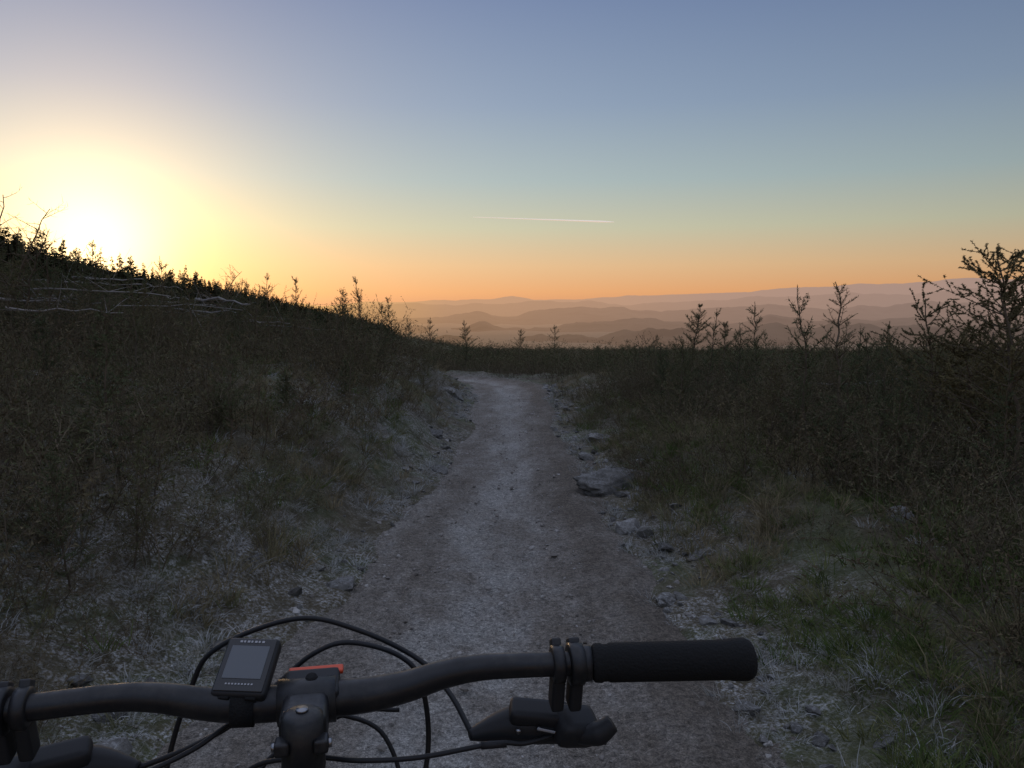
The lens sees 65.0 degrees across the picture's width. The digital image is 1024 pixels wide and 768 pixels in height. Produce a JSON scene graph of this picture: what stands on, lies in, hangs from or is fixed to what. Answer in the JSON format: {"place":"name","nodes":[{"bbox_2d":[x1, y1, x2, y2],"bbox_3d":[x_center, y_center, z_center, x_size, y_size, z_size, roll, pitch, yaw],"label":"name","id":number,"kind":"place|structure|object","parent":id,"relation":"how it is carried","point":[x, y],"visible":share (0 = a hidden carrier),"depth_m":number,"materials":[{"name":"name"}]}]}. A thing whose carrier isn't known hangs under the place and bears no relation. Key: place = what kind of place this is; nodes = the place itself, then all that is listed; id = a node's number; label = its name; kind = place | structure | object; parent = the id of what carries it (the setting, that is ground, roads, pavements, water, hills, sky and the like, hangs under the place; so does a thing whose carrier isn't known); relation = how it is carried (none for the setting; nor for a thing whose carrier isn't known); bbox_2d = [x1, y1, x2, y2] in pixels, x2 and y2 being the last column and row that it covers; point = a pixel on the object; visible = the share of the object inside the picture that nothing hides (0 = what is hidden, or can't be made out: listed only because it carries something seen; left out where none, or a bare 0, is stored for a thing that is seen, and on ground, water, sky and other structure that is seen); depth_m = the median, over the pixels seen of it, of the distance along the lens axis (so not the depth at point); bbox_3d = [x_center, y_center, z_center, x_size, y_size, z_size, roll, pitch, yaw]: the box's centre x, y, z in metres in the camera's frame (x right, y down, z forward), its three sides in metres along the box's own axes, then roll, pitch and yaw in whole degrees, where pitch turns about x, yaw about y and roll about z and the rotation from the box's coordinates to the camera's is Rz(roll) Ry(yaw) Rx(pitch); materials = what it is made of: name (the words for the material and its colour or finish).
{"place":"outdoors","nodes":[
{"label":"outdoors","id":0,"kind":"place"},
{"bbox_2d":[150,376,797,767],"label":"dirt path","id":1,"kind":"structure","parent":0,"point":[670,724],"depth_m":3.75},
{"bbox_2d":[0,615,757,767],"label":"mountain bike","id":2,"kind":"object","parent":1,"relation":"on","point":[303,707],"visible":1,"depth_m":0.74,"materials":[{"name":"black metal"}]},
{"bbox_2d":[120,394,803,767],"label":"gravel stones","id":3,"kind":"object","parent":1,"relation":"on","point":[464,688],"visible":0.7,"depth_m":4.00,"materials":[{"name":"grey gravel"}]},
{"bbox_2d":[0,261,1023,767],"bbox_3d":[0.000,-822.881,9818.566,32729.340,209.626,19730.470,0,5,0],"label":"ground","id":4,"kind":"structure","parent":0,"point":[700,601],"depth_m":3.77,"materials":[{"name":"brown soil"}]},
{"bbox_2d":[0,187,30,294],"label":"bare birch sapling","id":5,"kind":"object","parent":4,"relation":"on","point":[7,228],"visible":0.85,"depth_m":8.34,"materials":[{"name":"brown plant"}]},
{"bbox_2d":[0,226,50,336],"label":"bare birch sapling","id":6,"kind":"object","parent":4,"relation":"on","point":[28,282],"visible":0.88,"depth_m":7.92,"materials":[{"name":"brown plant"}]},
{"bbox_2d":[0,198,67,337],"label":"bare birch sapling","id":7,"kind":"object","parent":4,"relation":"on","point":[22,266],"visible":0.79,"depth_m":8.10,"materials":[{"name":"brown plant"}]},
{"bbox_2d":[0,224,333,324],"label":"conifer forest","id":8,"kind":"object","parent":4,"relation":"on","point":[11,246],"visible":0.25,"depth_m":138.29,"materials":[{"name":"plant"}]},
{"bbox_2d":[1,248,398,339],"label":"hillside bushes","id":9,"kind":"object","parent":4,"relation":"on","point":[261,303],"visible":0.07,"depth_m":151.87,"materials":[{"name":"green plant"}]},
{"bbox_2d":[196,266,241,332],"bbox_3d":[-4.370,-1.151,12.006,0.891,1.229,0.758,0,5,0],"label":"bare birch sapling","id":10,"kind":"object","parent":4,"relation":"on","point":[229,291],"visible":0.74,"depth_m":11.94,"materials":[{"name":"brown plant"}]},
{"bbox_2d":[204,392,234,434],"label":"spruce sapling","id":11,"kind":"object","parent":4,"relation":"on","point":[219,415],"visible":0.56,"depth_m":5.21,"materials":[{"name":"green plant"}]},
{"bbox_2d":[225,284,274,331],"bbox_3d":[-3.850,-0.982,11.957,0.893,1.033,0.739,0,5,0],"label":"bare birch sapling","id":12,"kind":"object","parent":4,"relation":"on","point":[257,302],"visible":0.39,"depth_m":11.93,"materials":[{"name":"brown plant"}]},
{"bbox_2d":[272,373,297,405],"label":"spruce sapling","id":13,"kind":"object","parent":4,"relation":"on","point":[285,392],"visible":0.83,"depth_m":6.22,"materials":[{"name":"green plant"}]},
{"bbox_2d":[401,322,417,345],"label":"spruce sapling","id":14,"kind":"object","parent":4,"relation":"on","point":[408,329],"visible":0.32,"depth_m":23.98,"materials":[{"name":"green plant"}]},
{"bbox_2d":[417,318,441,361],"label":"spruce sapling","id":15,"kind":"object","parent":4,"relation":"on","point":[430,340],"visible":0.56,"depth_m":22.93,"materials":[{"name":"green plant"}]},
{"bbox_2d":[430,428,442,438],"bbox_3d":[-0.862,0.560,8.719,0.244,0.137,0.329,4,7,-12],"label":"boulder","id":16,"kind":"object","parent":4,"relation":"on","point":[438,433],"visible":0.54,"depth_m":8.64,"materials":[{"name":"stone"}]},
{"bbox_2d":[444,387,463,400],"bbox_3d":[-0.915,0.158,12.583,0.393,0.213,0.487,2,6,-29],"label":"boulder","id":17,"kind":"object","parent":4,"relation":"on","point":[456,394],"visible":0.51,"depth_m":12.45,"materials":[{"name":"stone"}]},
{"bbox_2d":[452,321,483,370],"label":"spruce sapling","id":18,"kind":"object","parent":4,"relation":"on","point":[466,344],"visible":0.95,"depth_m":21.93,"materials":[{"name":"green plant"}]},
{"bbox_2d":[8,270,944,360],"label":"moorland scrub","id":19,"kind":"object","parent":4,"relation":"on","point":[454,344],"visible":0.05,"depth_m":101.33,"materials":[{"name":"plant"}]},
{"bbox_2d":[66,377,894,767],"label":"verge stones","id":20,"kind":"object","parent":4,"relation":"on","point":[346,583],"visible":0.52,"depth_m":3.87,"materials":[{"name":"grey stone"}]},
{"bbox_2d":[0,255,1014,429],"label":"fallen branches","id":21,"kind":"object","parent":4,"relation":"on","point":[197,299],"visible":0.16,"depth_m":8.85,"materials":[{"name":"grey wood"}]},
{"bbox_2d":[0,244,1023,743],"bbox_3d":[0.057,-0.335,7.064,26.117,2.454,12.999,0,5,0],"label":"heather scrub","id":22,"kind":"object","parent":4,"relation":"on","point":[942,477],"visible":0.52,"depth_m":5.13,"materials":[{"name":"brown plant"}]},
{"bbox_2d":[0,226,1023,589],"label":"young spruce plantation","id":23,"kind":"object","parent":4,"relation":"on","point":[138,320],"visible":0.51,"depth_m":6.67,"materials":[{"name":"green plant"}]},
{"bbox_2d":[0,310,1023,767],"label":"dry grass","id":24,"kind":"structure","parent":4,"relation":"on","point":[758,536],"depth_m":4.78,"materials":[{"name":"beige plant"}]},
{"bbox_2d":[0,356,1023,767],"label":"frosted grass","id":25,"kind":"structure","parent":4,"relation":"on","point":[362,542],"depth_m":3.53,"materials":[{"name":"grey plant"}]},
{"bbox_2d":[2,260,1023,388],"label":"young spruce plantation","id":26,"kind":"object","parent":4,"relation":"on","point":[597,352],"visible":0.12,"depth_m":12.80,"materials":[{"name":"green plant"}]},
{"bbox_2d":[510,329,528,364],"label":"spruce sapling","id":27,"kind":"object","parent":4,"relation":"on","point":[520,334],"visible":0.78,"depth_m":24.04,"materials":[{"name":"green plant"}]},
{"bbox_2d":[587,433,612,442],"bbox_3d":[0.995,0.616,8.700,0.388,0.178,0.304,4,7,-12],"label":"boulder","id":28,"kind":"object","parent":4,"relation":"on","point":[592,435],"visible":0.42,"depth_m":8.61,"materials":[{"name":"stone"}]},
{"bbox_2d":[572,467,649,496],"bbox_3d":[0.924,0.782,6.415,0.987,0.284,0.373,-3,6,-28],"label":"boulder","id":29,"kind":"object","parent":4,"relation":"on","point":[601,482],"visible":0.48,"depth_m":6.20,"materials":[{"name":"stone"}]},
{"bbox_2d":[673,303,711,383],"bbox_3d":[2.591,-0.494,11.662,0.641,1.365,0.686,0,5,0],"label":"spruce sapling","id":30,"kind":"object","parent":4,"relation":"on","point":[696,317],"visible":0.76,"depth_m":11.54,"materials":[{"name":"green plant"}]},
{"bbox_2d":[702,321,737,375],"bbox_3d":[3.251,-0.380,12.393,0.621,1.243,0.597,0,5,0],"label":"spruce sapling","id":31,"kind":"object","parent":4,"relation":"on","point":[724,325],"visible":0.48,"depth_m":12.39,"materials":[{"name":"green plant"}]},
{"bbox_2d":[810,280,874,426],"bbox_3d":[2.966,-0.183,7.202,0.564,1.493,0.641,0,5,0],"label":"spruce sapling","id":32,"kind":"object","parent":4,"relation":"on","point":[837,360],"visible":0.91,"depth_m":7.24,"materials":[{"name":"green plant"}]},
{"bbox_2d":[861,321,904,398],"bbox_3d":[4.275,-0.155,9.275,0.626,1.159,0.503,-4,6,-37],"label":"spruce sapling","id":33,"kind":"object","parent":4,"relation":"on","point":[887,348],"visible":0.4,"depth_m":9.23,"materials":[{"name":"green plant"}]},
{"bbox_2d":[886,505,915,523],"bbox_3d":[2.152,0.742,4.485,0.171,0.126,0.181,4,8,-6],"label":"boulder","id":34,"kind":"object","parent":4,"relation":"on","point":[902,511],"visible":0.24,"depth_m":4.45,"materials":[{"name":"stone"}]},
{"bbox_2d":[867,281,1006,443],"bbox_3d":[3.544,-0.114,6.656,1.064,1.486,1.210,4,7,38],"label":"larch sapling","id":35,"kind":"object","parent":4,"relation":"on","point":[903,354],"visible":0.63,"depth_m":6.61,"materials":[{"name":"brown plant"}]},
{"bbox_2d":[888,240,1023,497],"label":"larch sapling","id":36,"kind":"object","parent":4,"relation":"on","point":[993,277],"visible":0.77,"depth_m":4.99,"materials":[{"name":"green plant"}]},
{"bbox_2d":[896,318,1023,480],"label":"larch sapling","id":37,"kind":"object","parent":4,"relation":"on","point":[954,384],"visible":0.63,"depth_m":5.30,"materials":[{"name":"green plant"}]},
{"bbox_2d":[935,315,1002,425],"bbox_3d":[4.091,0.030,6.998,0.633,1.255,0.665,-2,5,-18],"label":"spruce sapling","id":38,"kind":"object","parent":4,"relation":"on","point":[974,364],"visible":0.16,"depth_m":7.04,"materials":[{"name":"green plant"}]},
{"bbox_2d":[933,332,1022,473],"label":"spruce sapling","id":39,"kind":"object","parent":4,"relation":"on","point":[992,353],"visible":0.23,"depth_m":5.61,"materials":[{"name":"green plant"}]},
{"bbox_2d":[935,268,1023,510],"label":"larch sapling","id":40,"kind":"object","parent":4,"relation":"on","point":[1010,338],"visible":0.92,"depth_m":4.76,"materials":[{"name":"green plant"}]},
{"bbox_2d":[959,243,1023,401],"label":"larch sapling","id":41,"kind":"object","parent":4,"relation":"on","point":[1020,317],"visible":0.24,"depth_m":5.66,"materials":[{"name":"brown plant"}]},
{"bbox_2d":[0,0,1023,305],"label":"sky","id":42,"kind":"structure","parent":0,"point":[725,146],"materials":[{"name":"blue"}]},
{"bbox_2d":[479,217,610,221],"bbox_3d":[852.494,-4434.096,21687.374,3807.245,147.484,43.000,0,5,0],"label":"contrail","id":43,"kind":"object","parent":42,"relation":"in","point":[553,219],"visible":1,"depth_m":21676.13,"materials":[{"name":"white"}]},
{"bbox_2d":[289,278,1023,308],"bbox_3d":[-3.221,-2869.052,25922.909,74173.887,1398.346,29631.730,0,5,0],"label":"distant hills","id":44,"kind":"structure","parent":0,"point":[893,288],"depth_m":31017.43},
{"bbox_2d":[313,288,1023,318],"bbox_3d":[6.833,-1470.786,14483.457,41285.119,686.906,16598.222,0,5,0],"label":"distant hills","id":45,"kind":"structure","parent":0,"point":[420,310],"depth_m":17054.29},
{"bbox_2d":[364,301,1022,324],"bbox_3d":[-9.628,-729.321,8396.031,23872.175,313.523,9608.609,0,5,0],"label":"distant hills","id":46,"kind":"structure","parent":0,"point":[731,315],"depth_m":9802.17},
{"bbox_2d":[392,314,1023,333],"bbox_3d":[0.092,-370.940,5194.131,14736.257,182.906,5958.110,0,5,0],"label":"distant hills","id":47,"kind":"structure","parent":0,"point":[635,324],"depth_m":6193.64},
{"bbox_2d":[434,322,1023,348],"bbox_3d":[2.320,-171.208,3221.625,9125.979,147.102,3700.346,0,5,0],"label":"distant hills","id":48,"kind":"structure","parent":0,"point":[775,330],"depth_m":3764.63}
]}

